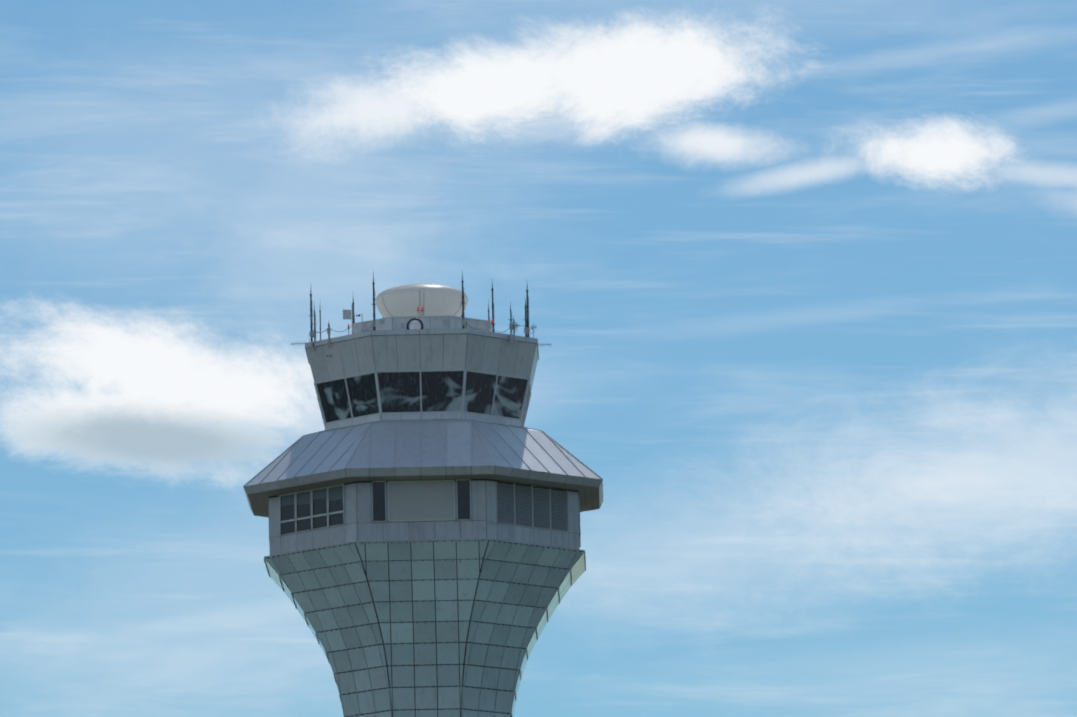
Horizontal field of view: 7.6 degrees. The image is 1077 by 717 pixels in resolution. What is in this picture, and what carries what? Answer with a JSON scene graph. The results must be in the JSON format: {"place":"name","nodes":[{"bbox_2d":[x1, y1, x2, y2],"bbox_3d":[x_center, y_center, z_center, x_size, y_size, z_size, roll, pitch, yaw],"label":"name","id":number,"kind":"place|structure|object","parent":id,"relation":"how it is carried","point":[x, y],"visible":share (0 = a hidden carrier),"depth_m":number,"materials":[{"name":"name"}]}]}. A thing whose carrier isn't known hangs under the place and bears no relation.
{"place":"outdoors","nodes":[
{"label":"outdoors","id":0,"kind":"place"},
{"bbox_2d":[0,0,1076,716],"label":"sky","id":1,"kind":"structure","parent":0,"point":[800,276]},
{"label":"ground","id":2,"kind":"structure","parent":0,"visible":0},
{"bbox_2d":[264,540,585,716],"bbox_3d":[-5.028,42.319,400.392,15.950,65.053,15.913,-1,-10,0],"label":"tower shaft","id":3,"kind":"object","parent":2,"relation":"on","point":[444,628],"visible":1,"depth_m":400.38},
{"bbox_2d":[319,310,320,339],"bbox_3d":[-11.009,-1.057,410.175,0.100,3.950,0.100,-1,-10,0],"label":"antenna mast","id":4,"kind":"object","parent":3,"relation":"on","point":[320,323],"visible":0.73,"depth_m":410.27,"materials":[{"name":"grey metal"}]},
{"bbox_2d":[244,466,602,558],"bbox_3d":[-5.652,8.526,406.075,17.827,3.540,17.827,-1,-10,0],"label":"tower drum","id":5,"kind":"object","parent":3,"relation":"on","point":[407,504],"visible":0.81,"depth_m":399.15,"materials":[{"name":"grey metal"}]},
{"bbox_2d":[243,413,602,486],"bbox_3d":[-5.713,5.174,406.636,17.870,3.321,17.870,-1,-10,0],"label":"roof","id":6,"kind":"structure","parent":5,"relation":"on","point":[419,440],"depth_m":400.54,"materials":[{"name":"grey metal"}]},
{"bbox_2d":[305,329,538,426],"bbox_3d":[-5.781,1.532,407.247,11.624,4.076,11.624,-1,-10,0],"label":"control cab wall","id":7,"kind":"structure","parent":6,"relation":"on","point":[376,352],"depth_m":402.44,"materials":[{"name":"grey metal"}]},
{"bbox_2d":[309,297,533,340],"bbox_3d":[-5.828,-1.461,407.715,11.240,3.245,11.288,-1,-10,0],"label":"roof cabling","id":8,"kind":"object","parent":7,"relation":"on","point":[446,321],"visible":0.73,"depth_m":404.27,"materials":[{"name":"grey metal"}]},
{"bbox_2d":[310,289,312,350],"bbox_3d":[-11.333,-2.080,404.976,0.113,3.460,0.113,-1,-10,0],"label":"antenna mast","id":9,"kind":"object","parent":8,"relation":"on","point":[311,341],"visible":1,"depth_m":404.95,"materials":[{"name":"grey metal"}]},
{"bbox_2d":[314,304,315,350],"bbox_3d":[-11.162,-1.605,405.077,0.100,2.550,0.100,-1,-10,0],"label":"antenna mast","id":10,"kind":"object","parent":8,"relation":"attached to","point":[314,321],"visible":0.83,"depth_m":405.10,"materials":[{"name":"grey metal"}]},
{"bbox_2d":[328,322,329,347],"bbox_3d":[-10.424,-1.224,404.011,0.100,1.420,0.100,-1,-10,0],"label":"antenna mast","id":11,"kind":"object","parent":8,"relation":"attached to","point":[328,337],"visible":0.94,"depth_m":403.92,"materials":[{"name":"grey metal"}]},
{"bbox_2d":[343,305,362,333],"bbox_3d":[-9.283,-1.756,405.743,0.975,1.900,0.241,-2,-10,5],"label":"antenna panel","id":12,"kind":"object","parent":8,"relation":"attached to","point":[347,314],"visible":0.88,"depth_m":405.82,"materials":[{"name":"paint"}]},
{"bbox_2d":[372,272,374,329],"bbox_3d":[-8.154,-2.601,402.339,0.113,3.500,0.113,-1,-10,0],"label":"antenna mast","id":13,"kind":"object","parent":8,"relation":"attached to","point":[373,283],"visible":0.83,"depth_m":402.34,"materials":[{"name":"grey metal"}]},
{"bbox_2d":[461,272,463,328],"bbox_3d":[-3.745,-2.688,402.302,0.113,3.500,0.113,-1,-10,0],"label":"antenna mast","id":14,"kind":"object","parent":8,"relation":"attached to","point":[462,281],"visible":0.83,"depth_m":402.29,"materials":[{"name":"grey metal"}]},
{"bbox_2d":[491,282,493,331],"bbox_3d":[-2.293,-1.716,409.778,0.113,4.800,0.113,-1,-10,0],"label":"antenna mast","id":15,"kind":"object","parent":8,"relation":"attached to","point":[492,289],"visible":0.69,"depth_m":409.88,"materials":[{"name":"grey metal"}]},
{"bbox_2d":[510,301,511,343],"bbox_3d":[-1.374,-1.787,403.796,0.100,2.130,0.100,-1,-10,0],"label":"antenna mast","id":16,"kind":"object","parent":8,"relation":"attached to","point":[510,322],"visible":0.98,"depth_m":403.71,"materials":[{"name":"grey metal"}]},
{"bbox_2d":[513,315,514,343],"bbox_3d":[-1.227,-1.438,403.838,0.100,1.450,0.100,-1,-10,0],"label":"antenna mast","id":17,"kind":"object","parent":8,"relation":"attached to","point":[513,332],"visible":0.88,"depth_m":403.73,"materials":[{"name":"grey metal"}]},
{"bbox_2d":[526,285,528,336],"bbox_3d":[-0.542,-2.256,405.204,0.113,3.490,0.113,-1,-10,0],"label":"antenna mast","id":18,"kind":"object","parent":8,"relation":"attached to","point":[527,306],"visible":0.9,"depth_m":405.19,"materials":[{"name":"grey metal"}]},
{"bbox_2d":[353,315,491,333],"bbox_3d":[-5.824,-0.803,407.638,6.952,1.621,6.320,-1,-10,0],"label":"penthouse","id":19,"kind":"object","parent":7,"relation":"on","point":[429,322],"visible":0.27,"depth_m":404.79,"materials":[{"name":"grey metal"}]},
{"bbox_2d":[406,318,423,329],"bbox_3d":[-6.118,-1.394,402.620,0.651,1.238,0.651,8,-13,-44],"label":"roof beacon","id":20,"kind":"object","parent":19,"relation":"attached to","point":[415,325],"visible":0.48,"depth_m":402.60,"materials":[{"name":"metal"}]},
{"bbox_2d":[348,290,492,334],"bbox_3d":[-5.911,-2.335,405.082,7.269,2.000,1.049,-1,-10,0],"label":"warning lights","id":21,"kind":"object","parent":19,"relation":"on","point":[421,308],"visible":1,"depth_m":404.69},
{"bbox_2d":[375,283,467,317],"bbox_3d":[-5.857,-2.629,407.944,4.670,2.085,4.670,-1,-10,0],"label":"radome","id":22,"kind":"object","parent":19,"relation":"on","point":[435,300],"visible":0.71,"depth_m":406.16,"materials":[{"name":"white plastic"}]},
{"bbox_2d":[317,371,529,425],"bbox_3d":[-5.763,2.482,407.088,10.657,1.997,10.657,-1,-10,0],"label":"windows","id":23,"kind":"structure","parent":7,"relation":"in","point":[400,391],"depth_m":402.54,"materials":[{"name":"black glass"}]}
]}

